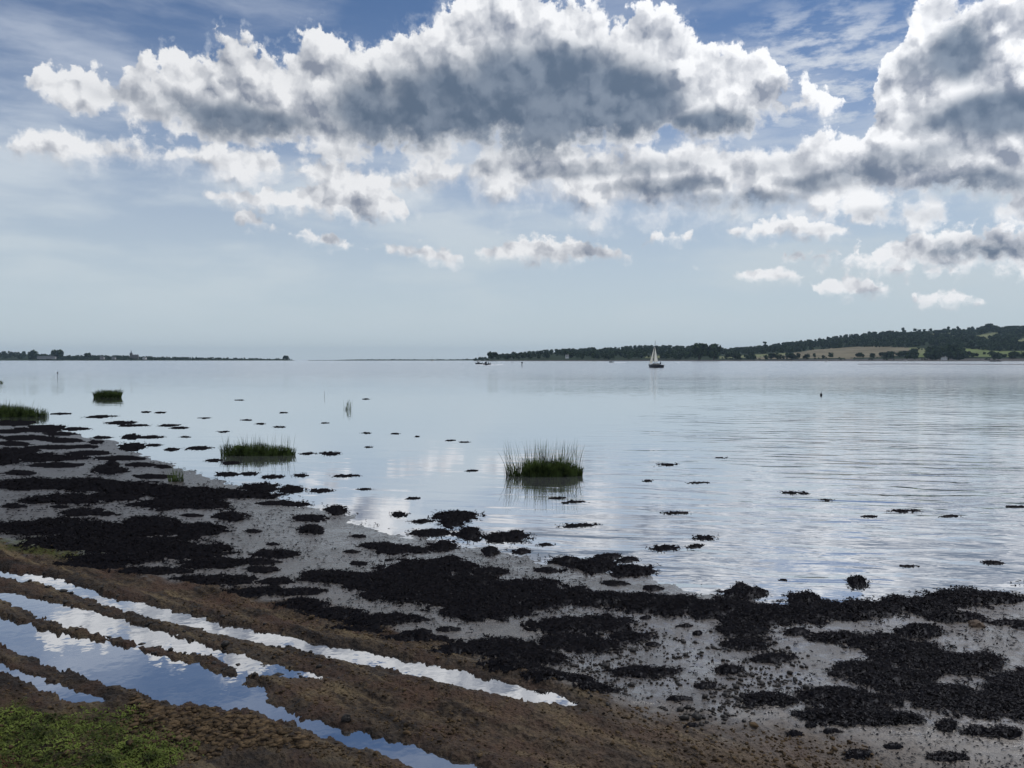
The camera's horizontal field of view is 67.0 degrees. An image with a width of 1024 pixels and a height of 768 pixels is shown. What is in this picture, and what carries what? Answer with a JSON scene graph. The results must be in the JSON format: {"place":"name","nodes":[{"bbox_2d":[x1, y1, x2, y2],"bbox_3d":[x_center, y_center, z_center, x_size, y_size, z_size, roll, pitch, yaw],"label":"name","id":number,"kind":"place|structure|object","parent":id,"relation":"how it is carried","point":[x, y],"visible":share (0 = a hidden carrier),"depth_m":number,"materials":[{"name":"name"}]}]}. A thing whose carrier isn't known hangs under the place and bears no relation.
{"place":"outdoors","nodes":[
{"label":"outdoors","id":0,"kind":"place"},
{"bbox_2d":[0,353,293,360],"bbox_3d":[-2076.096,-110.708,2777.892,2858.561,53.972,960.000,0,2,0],"label":"headland","id":1,"kind":"structure","parent":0,"point":[13,358],"depth_m":2322.38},
{"bbox_2d":[0,351,42,359],"bbox_3d":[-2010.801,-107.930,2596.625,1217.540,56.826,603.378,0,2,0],"label":"woodland","id":2,"kind":"object","parent":1,"relation":"on","point":[18,355],"visible":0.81,"depth_m":2509.76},
{"bbox_2d":[40,354,291,360],"bbox_3d":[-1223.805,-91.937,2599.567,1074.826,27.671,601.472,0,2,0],"label":"woodland","id":3,"kind":"object","parent":1,"relation":"on","point":[81,357],"visible":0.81,"depth_m":2453.07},
{"bbox_2d":[308,359,473,360],"bbox_3d":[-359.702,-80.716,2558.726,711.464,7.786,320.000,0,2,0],"label":"sand spit","id":4,"kind":"structure","parent":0,"point":[390,360],"depth_m":2416.79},
{"bbox_2d":[0,360,1023,603],"bbox_3d":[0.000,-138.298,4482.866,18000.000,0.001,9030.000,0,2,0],"label":"water","id":5,"kind":"structure","parent":0,"point":[933,441],"depth_m":22.66,"materials":[{"name":"liquid"}]},
{"bbox_2d":[0,400,49,417],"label":"grass clump","id":6,"kind":"object","parent":5,"relation":"on","point":[11,411],"visible":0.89,"depth_m":35.02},
{"bbox_2d":[11,427,61,432],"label":"seaweed clump","id":7,"kind":"object","parent":5,"relation":"on","point":[38,429],"visible":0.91,"depth_m":28.06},
{"bbox_2d":[92,389,122,397],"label":"grass clump","id":8,"kind":"object","parent":5,"relation":"on","point":[111,393],"visible":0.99,"depth_m":53.14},
{"bbox_2d":[117,441,146,451],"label":"seaweed clump","id":9,"kind":"object","parent":5,"relation":"on","point":[130,446],"visible":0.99,"depth_m":22.92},
{"bbox_2d":[219,434,295,455],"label":"grass clump","id":10,"kind":"object","parent":5,"relation":"on","point":[255,450],"visible":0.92,"depth_m":20.99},
{"bbox_2d":[236,480,280,491],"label":"seaweed clump","id":11,"kind":"object","parent":5,"relation":"on","point":[266,486],"visible":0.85,"depth_m":15.64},
{"bbox_2d":[277,484,307,493],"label":"seaweed clump","id":12,"kind":"object","parent":5,"relation":"on","point":[287,488],"visible":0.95,"depth_m":15.36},
{"bbox_2d":[405,527,455,536],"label":"seaweed clump","id":13,"kind":"object","parent":5,"relation":"on","point":[430,532],"visible":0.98,"depth_m":11.55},
{"bbox_2d":[421,537,460,552],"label":"seaweed clump","id":14,"kind":"object","parent":5,"relation":"on","point":[448,545],"visible":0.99,"depth_m":10.69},
{"bbox_2d":[450,525,534,543],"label":"seaweed clump","id":15,"kind":"object","parent":5,"relation":"on","point":[467,533],"visible":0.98,"depth_m":11.31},
{"bbox_2d":[499,438,584,476],"bbox_3d":[0.654,1.629,17.369,2.042,0.912,0.822,0,2,-9],"label":"grass clump","id":16,"kind":"object","parent":5,"relation":"on","point":[560,467],"visible":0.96,"depth_m":17.27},
{"bbox_2d":[555,522,602,527],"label":"seaweed clump","id":17,"kind":"object","parent":5,"relation":"on","point":[575,525],"visible":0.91,"depth_m":12.10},
{"bbox_2d":[648,346,663,367],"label":"sailing yacht","id":18,"kind":"object","parent":5,"relation":"on","point":[655,365],"visible":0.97,"depth_m":249.19,"materials":[{"name":"fabric"}]},
{"bbox_2d":[646,544,680,551],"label":"seaweed clump","id":19,"kind":"object","parent":5,"relation":"on","point":[660,548],"visible":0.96,"depth_m":10.66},
{"bbox_2d":[714,581,768,600],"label":"seaweed clump","id":20,"kind":"object","parent":5,"relation":"on","point":[742,590],"visible":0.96,"depth_m":8.56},
{"bbox_2d":[844,574,871,590],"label":"seaweed clump","id":21,"kind":"object","parent":5,"relation":"on","point":[856,581],"visible":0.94,"depth_m":8.97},
{"bbox_2d":[0,426,1023,767],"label":"ground","id":22,"kind":"structure","parent":0,"point":[506,726],"depth_m":6.09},
{"bbox_2d":[0,429,26,433],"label":"seaweed clump","id":23,"kind":"object","parent":22,"relation":"on","point":[9,431],"visible":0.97,"depth_m":27.13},
{"bbox_2d":[0,502,30,508],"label":"seaweed clump","id":24,"kind":"object","parent":22,"relation":"on","point":[12,505],"visible":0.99,"depth_m":12.94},
{"bbox_2d":[0,440,34,445],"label":"seaweed clump","id":25,"kind":"object","parent":22,"relation":"on","point":[13,443],"visible":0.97,"depth_m":23.02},
{"bbox_2d":[0,420,35,426],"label":"seaweed clump","id":26,"kind":"object","parent":22,"relation":"on","point":[13,423],"visible":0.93,"depth_m":31.31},
{"bbox_2d":[0,469,36,475],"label":"seaweed clump","id":27,"kind":"object","parent":22,"relation":"on","point":[20,472],"visible":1,"depth_m":17.00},
{"bbox_2d":[0,434,59,440],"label":"seaweed clump","id":28,"kind":"object","parent":22,"relation":"on","point":[24,437],"visible":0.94,"depth_m":24.99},
{"bbox_2d":[0,445,90,465],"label":"seaweed clump","id":29,"kind":"object","parent":22,"relation":"on","point":[9,455],"visible":0.96,"depth_m":19.80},
{"bbox_2d":[27,424,65,428],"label":"seaweed clump","id":30,"kind":"object","parent":22,"relation":"on","point":[53,426],"visible":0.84,"depth_m":29.86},
{"bbox_2d":[21,444,73,449],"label":"seaweed clump","id":31,"kind":"object","parent":22,"relation":"on","point":[54,447],"visible":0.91,"depth_m":22.26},
{"bbox_2d":[25,461,85,467],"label":"seaweed clump","id":32,"kind":"object","parent":22,"relation":"on","point":[52,464],"visible":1,"depth_m":18.37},
{"bbox_2d":[42,431,80,435],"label":"seaweed clump","id":33,"kind":"object","parent":22,"relation":"on","point":[61,433],"visible":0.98,"depth_m":26.75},
{"bbox_2d":[35,437,90,442],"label":"seaweed clump","id":34,"kind":"object","parent":22,"relation":"on","point":[62,440],"visible":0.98,"depth_m":24.34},
{"bbox_2d":[0,648,143,702],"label":"puddle","id":35,"kind":"object","parent":22,"relation":"on","point":[66,693],"visible":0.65,"depth_m":5.81,"materials":[{"name":"liquid"}]},
{"bbox_2d":[55,506,121,516],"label":"seaweed clump","id":36,"kind":"object","parent":22,"relation":"on","point":[85,511],"visible":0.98,"depth_m":12.60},
{"bbox_2d":[63,450,115,455],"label":"seaweed clump","id":37,"kind":"object","parent":22,"relation":"on","point":[91,452],"visible":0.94,"depth_m":21.04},
{"bbox_2d":[53,559,136,570],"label":"seaweed clump","id":38,"kind":"object","parent":22,"relation":"on","point":[99,566],"visible":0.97,"depth_m":9.28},
{"bbox_2d":[0,697,203,767],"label":"green ground cover","id":39,"kind":"object","parent":22,"relation":"on","point":[114,760],"visible":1,"depth_m":4.85,"materials":[{"name":"green plant"}]},
{"bbox_2d":[90,459,129,475],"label":"seaweed clump","id":40,"kind":"object","parent":22,"relation":"on","point":[110,467],"visible":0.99,"depth_m":17.79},
{"bbox_2d":[90,455,146,460],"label":"seaweed clump","id":41,"kind":"object","parent":22,"relation":"on","point":[124,457],"visible":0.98,"depth_m":20.11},
{"bbox_2d":[0,512,248,569],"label":"seaweed clump","id":42,"kind":"object","parent":22,"relation":"on","point":[127,541],"visible":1,"depth_m":10.62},
{"bbox_2d":[17,491,237,510],"bbox_3d":[-6.754,2.074,13.897,4.404,0.152,1.904,0,2,11],"label":"seaweed clump","id":43,"kind":"object","parent":22,"relation":"on","point":[159,504],"visible":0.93,"depth_m":13.65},
{"bbox_2d":[125,462,159,466],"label":"seaweed clump","id":44,"kind":"object","parent":22,"relation":"on","point":[140,464],"visible":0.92,"depth_m":18.81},
{"bbox_2d":[0,474,289,504],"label":"seaweed clump","id":45,"kind":"object","parent":22,"relation":"on","point":[100,484],"visible":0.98,"depth_m":14.98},
{"bbox_2d":[105,565,198,575],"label":"seaweed clump","id":46,"kind":"object","parent":22,"relation":"on","point":[158,570],"visible":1,"depth_m":9.07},
{"bbox_2d":[131,473,176,478],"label":"seaweed clump","id":47,"kind":"object","parent":22,"relation":"on","point":[152,476],"visible":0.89,"depth_m":16.89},
{"bbox_2d":[2,571,339,680],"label":"clods","id":48,"kind":"object","parent":22,"relation":"on","point":[225,643],"visible":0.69,"depth_m":6.70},
{"bbox_2d":[166,466,184,481],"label":"grass clump","id":49,"kind":"object","parent":22,"relation":"on","point":[176,479],"visible":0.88,"depth_m":16.35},
{"bbox_2d":[169,572,254,588],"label":"seaweed clump","id":50,"kind":"object","parent":22,"relation":"on","point":[203,579],"visible":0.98,"depth_m":8.74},
{"bbox_2d":[214,471,241,476],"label":"seaweed clump","id":51,"kind":"object","parent":22,"relation":"on","point":[225,474],"visible":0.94,"depth_m":17.46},
{"bbox_2d":[126,691,329,759],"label":"dried mud flakes","id":52,"kind":"object","parent":22,"relation":"on","point":[276,740],"visible":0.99,"depth_m":5.09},
{"bbox_2d":[209,510,251,521],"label":"seaweed clump","id":53,"kind":"object","parent":22,"relation":"on","point":[229,516],"visible":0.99,"depth_m":12.45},
{"bbox_2d":[214,573,260,583],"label":"seaweed clump","id":54,"kind":"object","parent":22,"relation":"on","point":[243,579],"visible":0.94,"depth_m":8.84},
{"bbox_2d":[0,593,487,767],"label":"puddle","id":55,"kind":"object","parent":22,"relation":"on","point":[164,677],"visible":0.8,"depth_m":6.23,"materials":[{"name":"liquid"}]},
{"bbox_2d":[220,584,301,597],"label":"seaweed clump","id":56,"kind":"object","parent":22,"relation":"on","point":[259,591],"visible":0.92,"depth_m":8.30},
{"bbox_2d":[245,565,281,573],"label":"seaweed clump","id":57,"kind":"object","parent":22,"relation":"on","point":[263,569],"visible":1,"depth_m":9.24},
{"bbox_2d":[237,547,305,565],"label":"seaweed clump","id":58,"kind":"object","parent":22,"relation":"on","point":[263,554],"visible":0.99,"depth_m":9.93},
{"bbox_2d":[256,575,295,585],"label":"seaweed clump","id":59,"kind":"object","parent":22,"relation":"on","point":[279,580],"visible":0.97,"depth_m":8.76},
{"bbox_2d":[254,499,314,506],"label":"seaweed clump","id":60,"kind":"object","parent":22,"relation":"on","point":[283,502],"visible":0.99,"depth_m":13.87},
{"bbox_2d":[0,570,579,705],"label":"puddle","id":61,"kind":"object","parent":22,"relation":"on","point":[457,677],"visible":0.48,"depth_m":6.65,"materials":[{"name":"liquid"}]},
{"bbox_2d":[280,586,328,595],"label":"seaweed clump","id":62,"kind":"object","parent":22,"relation":"on","point":[303,591],"visible":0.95,"depth_m":8.33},
{"bbox_2d":[286,513,329,522],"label":"seaweed clump","id":63,"kind":"object","parent":22,"relation":"on","point":[306,518],"visible":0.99,"depth_m":12.52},
{"bbox_2d":[293,523,324,534],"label":"seaweed clump","id":64,"kind":"object","parent":22,"relation":"on","point":[314,529],"visible":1,"depth_m":11.58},
{"bbox_2d":[301,601,343,610],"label":"seaweed clump","id":65,"kind":"object","parent":22,"relation":"on","point":[317,604],"visible":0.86,"depth_m":7.82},
{"bbox_2d":[323,504,349,515],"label":"seaweed clump","id":66,"kind":"object","parent":22,"relation":"on","point":[336,509],"visible":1,"depth_m":13.23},
{"bbox_2d":[269,595,435,626],"bbox_3d":[-1.666,2.243,7.638,1.848,0.104,0.685,1,2,25],"label":"seaweed clump","id":67,"kind":"object","parent":22,"relation":"on","point":[357,617],"visible":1,"depth_m":7.51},
{"bbox_2d":[322,622,394,633],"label":"seaweed clump","id":68,"kind":"object","parent":22,"relation":"on","point":[375,628],"visible":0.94,"depth_m":7.10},
{"bbox_2d":[353,541,434,554],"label":"seaweed clump","id":69,"kind":"object","parent":22,"relation":"on","point":[386,547],"visible":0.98,"depth_m":10.52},
{"bbox_2d":[379,629,454,642],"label":"seaweed clump","id":70,"kind":"object","parent":22,"relation":"on","point":[411,635],"visible":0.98,"depth_m":6.86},
{"bbox_2d":[287,553,593,622],"bbox_3d":[-0.751,2.259,8.793,3.483,0.135,2.355,2,2,41],"label":"seaweed clump","id":71,"kind":"object","parent":22,"relation":"on","point":[462,593],"visible":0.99,"depth_m":8.52,"materials":[{"name":"plant"}]},
{"bbox_2d":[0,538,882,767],"bbox_3d":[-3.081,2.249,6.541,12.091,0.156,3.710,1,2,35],"label":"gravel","id":72,"kind":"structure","parent":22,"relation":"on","point":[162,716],"depth_m":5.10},
{"bbox_2d":[430,626,460,631],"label":"seaweed clump","id":73,"kind":"object","parent":22,"relation":"on","point":[447,629],"visible":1,"depth_m":7.16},
{"bbox_2d":[427,644,483,655],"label":"seaweed clump","id":74,"kind":"object","parent":22,"relation":"on","point":[450,649],"visible":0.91,"depth_m":6.53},
{"bbox_2d":[427,509,486,528],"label":"seaweed clump","id":75,"kind":"object","parent":22,"relation":"on","point":[450,519],"visible":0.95,"depth_m":12.65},
{"bbox_2d":[470,566,509,575],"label":"seaweed clump","id":76,"kind":"object","parent":22,"relation":"on","point":[498,570],"visible":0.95,"depth_m":9.30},
{"bbox_2d":[481,545,500,556],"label":"seaweed clump","id":77,"kind":"object","parent":22,"relation":"on","point":[489,551],"visible":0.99,"depth_m":10.37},
{"bbox_2d":[442,633,572,665],"bbox_3d":[-0.031,2.290,6.700,1.208,0.117,0.792,0,2,0],"label":"seaweed clump","id":78,"kind":"object","parent":22,"relation":"on","point":[511,647],"visible":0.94,"depth_m":6.64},
{"bbox_2d":[475,657,546,673],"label":"seaweed clump","id":79,"kind":"object","parent":22,"relation":"on","point":[504,665],"visible":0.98,"depth_m":6.19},
{"bbox_2d":[0,442,1023,767],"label":"seaweed scraps","id":80,"kind":"object","parent":22,"relation":"on","point":[622,610],"visible":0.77,"depth_m":7.17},
{"bbox_2d":[533,566,561,572],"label":"seaweed clump","id":81,"kind":"object","parent":22,"relation":"on","point":[548,569],"visible":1,"depth_m":9.46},
{"bbox_2d":[520,667,608,683],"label":"seaweed clump","id":82,"kind":"object","parent":22,"relation":"on","point":[544,674],"visible":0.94,"depth_m":5.99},
{"bbox_2d":[519,611,642,635],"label":"seaweed clump","id":83,"kind":"object","parent":22,"relation":"on","point":[604,621],"visible":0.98,"depth_m":7.38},
{"bbox_2d":[531,629,657,655],"bbox_3d":[0.758,2.320,6.989,1.224,0.095,0.750,0,2,0],"label":"seaweed clump","id":84,"kind":"object","parent":22,"relation":"on","point":[579,643],"visible":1,"depth_m":6.94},
{"bbox_2d":[571,681,623,693],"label":"seaweed clump","id":85,"kind":"object","parent":22,"relation":"on","point":[602,688],"visible":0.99,"depth_m":5.78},
{"bbox_2d":[544,554,660,579],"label":"seaweed clump","id":86,"kind":"object","parent":22,"relation":"on","point":[589,565],"visible":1,"depth_m":9.59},
{"bbox_2d":[599,579,630,585],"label":"seaweed clump","id":87,"kind":"object","parent":22,"relation":"on","point":[610,582],"visible":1,"depth_m":8.90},
{"bbox_2d":[594,552,641,562],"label":"seaweed clump","id":88,"kind":"object","parent":22,"relation":"on","point":[611,556],"visible":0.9,"depth_m":10.13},
{"bbox_2d":[604,664,697,678],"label":"seaweed clump","id":89,"kind":"object","parent":22,"relation":"on","point":[644,671],"visible":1,"depth_m":6.24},
{"bbox_2d":[642,584,664,591],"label":"seaweed clump","id":90,"kind":"object","parent":22,"relation":"on","point":[651,588],"visible":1,"depth_m":8.71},
{"bbox_2d":[666,695,692,700],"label":"seaweed clump","id":91,"kind":"object","parent":22,"relation":"on","point":[677,697],"visible":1,"depth_m":5.74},
{"bbox_2d":[547,616,823,728],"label":"pebbles","id":92,"kind":"object","parent":22,"relation":"on","point":[696,715],"visible":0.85,"depth_m":6.12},
{"bbox_2d":[693,681,718,689],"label":"seaweed clump","id":93,"kind":"object","parent":22,"relation":"on","point":[709,685],"visible":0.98,"depth_m":5.98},
{"bbox_2d":[710,662,744,675],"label":"seaweed clump","id":94,"kind":"object","parent":22,"relation":"on","point":[724,669],"visible":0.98,"depth_m":6.31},
{"bbox_2d":[713,616,777,652],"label":"seaweed clump","id":95,"kind":"object","parent":22,"relation":"on","point":[742,627],"visible":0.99,"depth_m":7.21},
{"bbox_2d":[742,651,799,663],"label":"seaweed clump","id":96,"kind":"object","parent":22,"relation":"on","point":[772,658],"visible":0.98,"depth_m":6.57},
{"bbox_2d":[779,626,813,636],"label":"seaweed clump","id":97,"kind":"object","parent":22,"relation":"on","point":[795,631],"visible":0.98,"depth_m":7.26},
{"bbox_2d":[576,585,1023,627],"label":"seaweed clump","id":98,"kind":"object","parent":22,"relation":"on","point":[801,608],"visible":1,"depth_m":7.99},
{"bbox_2d":[734,683,916,710],"bbox_3d":[2.331,2.333,5.760,1.382,0.084,0.551,0,2,0],"label":"seaweed clump","id":99,"kind":"object","parent":22,"relation":"on","point":[844,697],"visible":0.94,"depth_m":5.72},
{"bbox_2d":[842,747,872,759],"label":"seaweed clump","id":100,"kind":"object","parent":22,"relation":"on","point":[857,753],"visible":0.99,"depth_m":4.88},
{"bbox_2d":[789,705,929,728],"bbox_3d":[2.454,2.336,5.444,0.997,0.080,0.416,0,2,0],"label":"seaweed clump","id":101,"kind":"object","parent":22,"relation":"on","point":[841,716],"visible":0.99,"depth_m":5.40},
{"bbox_2d":[883,742,903,749],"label":"seaweed clump","id":102,"kind":"object","parent":22,"relation":"on","point":[892,746],"visible":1,"depth_m":4.98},
{"bbox_2d":[802,629,1023,720],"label":"seaweed clump","id":103,"kind":"object","parent":22,"relation":"on","point":[1000,693],"visible":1,"depth_m":6.23,"materials":[{"name":"plant"}]},
{"bbox_2d":[889,621,947,639],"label":"seaweed clump","id":104,"kind":"object","parent":22,"relation":"on","point":[919,630],"visible":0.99,"depth_m":7.28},
{"bbox_2d":[933,717,960,732],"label":"seaweed clump","id":105,"kind":"object","parent":22,"relation":"on","point":[948,725],"visible":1,"depth_m":5.27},
{"bbox_2d":[924,750,970,761],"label":"seaweed clump","id":106,"kind":"object","parent":22,"relation":"on","point":[944,756],"visible":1,"depth_m":4.83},
{"bbox_2d":[957,723,1022,739],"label":"seaweed clump","id":107,"kind":"object","parent":22,"relation":"on","point":[1006,732],"visible":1,"depth_m":5.18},
{"bbox_2d":[981,617,1023,629],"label":"seaweed clump","id":108,"kind":"object","parent":22,"relation":"on","point":[1017,624],"visible":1,"depth_m":7.55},
{"bbox_2d":[0,0,1023,359],"label":"sky","id":109,"kind":"structure","parent":0,"point":[264,179],"materials":[{"name":"blue"}]},
{"bbox_2d":[474,330,1023,360],"bbox_3d":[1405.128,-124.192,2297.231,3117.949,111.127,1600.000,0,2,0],"label":"hill","id":110,"kind":"structure","parent":0,"point":[848,353],"depth_m":1628.35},
{"bbox_2d":[473,341,795,359],"bbox_3d":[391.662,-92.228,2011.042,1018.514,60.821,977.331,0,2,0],"label":"woodland","id":111,"kind":"object","parent":110,"relation":"on","point":[675,352],"visible":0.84,"depth_m":1821.27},
{"bbox_2d":[691,343,708,359],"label":"tree","id":112,"kind":"object","parent":110,"relation":"on","point":[699,350],"visible":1,"depth_m":1480.18,"materials":[{"name":"green plant"}]},
{"bbox_2d":[706,343,720,359],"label":"tree","id":113,"kind":"object","parent":110,"relation":"on","point":[714,349],"visible":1,"depth_m":1482.17,"materials":[{"name":"green plant"}]},
{"bbox_2d":[722,344,1023,359],"bbox_3d":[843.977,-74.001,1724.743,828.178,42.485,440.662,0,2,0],"label":"hedgerow","id":114,"kind":"object","parent":110,"relation":"on","point":[909,345],"visible":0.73,"depth_m":1716.92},
{"bbox_2d":[754,325,1023,358],"bbox_3d":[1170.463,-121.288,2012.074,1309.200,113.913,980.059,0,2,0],"label":"woodland","id":115,"kind":"object","parent":110,"relation":"on","point":[919,337],"visible":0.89,"depth_m":1967.27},
{"bbox_2d":[924,346,944,359],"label":"tree","id":116,"kind":"object","parent":110,"relation":"on","point":[932,353],"visible":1,"depth_m":1476.17,"materials":[{"name":"green plant"}]},
{"bbox_2d":[939,344,954,359],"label":"tree","id":117,"kind":"object","parent":110,"relation":"on","point":[948,352],"visible":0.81,"depth_m":1470.71,"materials":[{"name":"green plant"}]},
{"bbox_2d":[951,348,967,359],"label":"tree","id":118,"kind":"object","parent":110,"relation":"on","point":[960,353],"visible":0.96,"depth_m":1468.47,"materials":[{"name":"green plant"}]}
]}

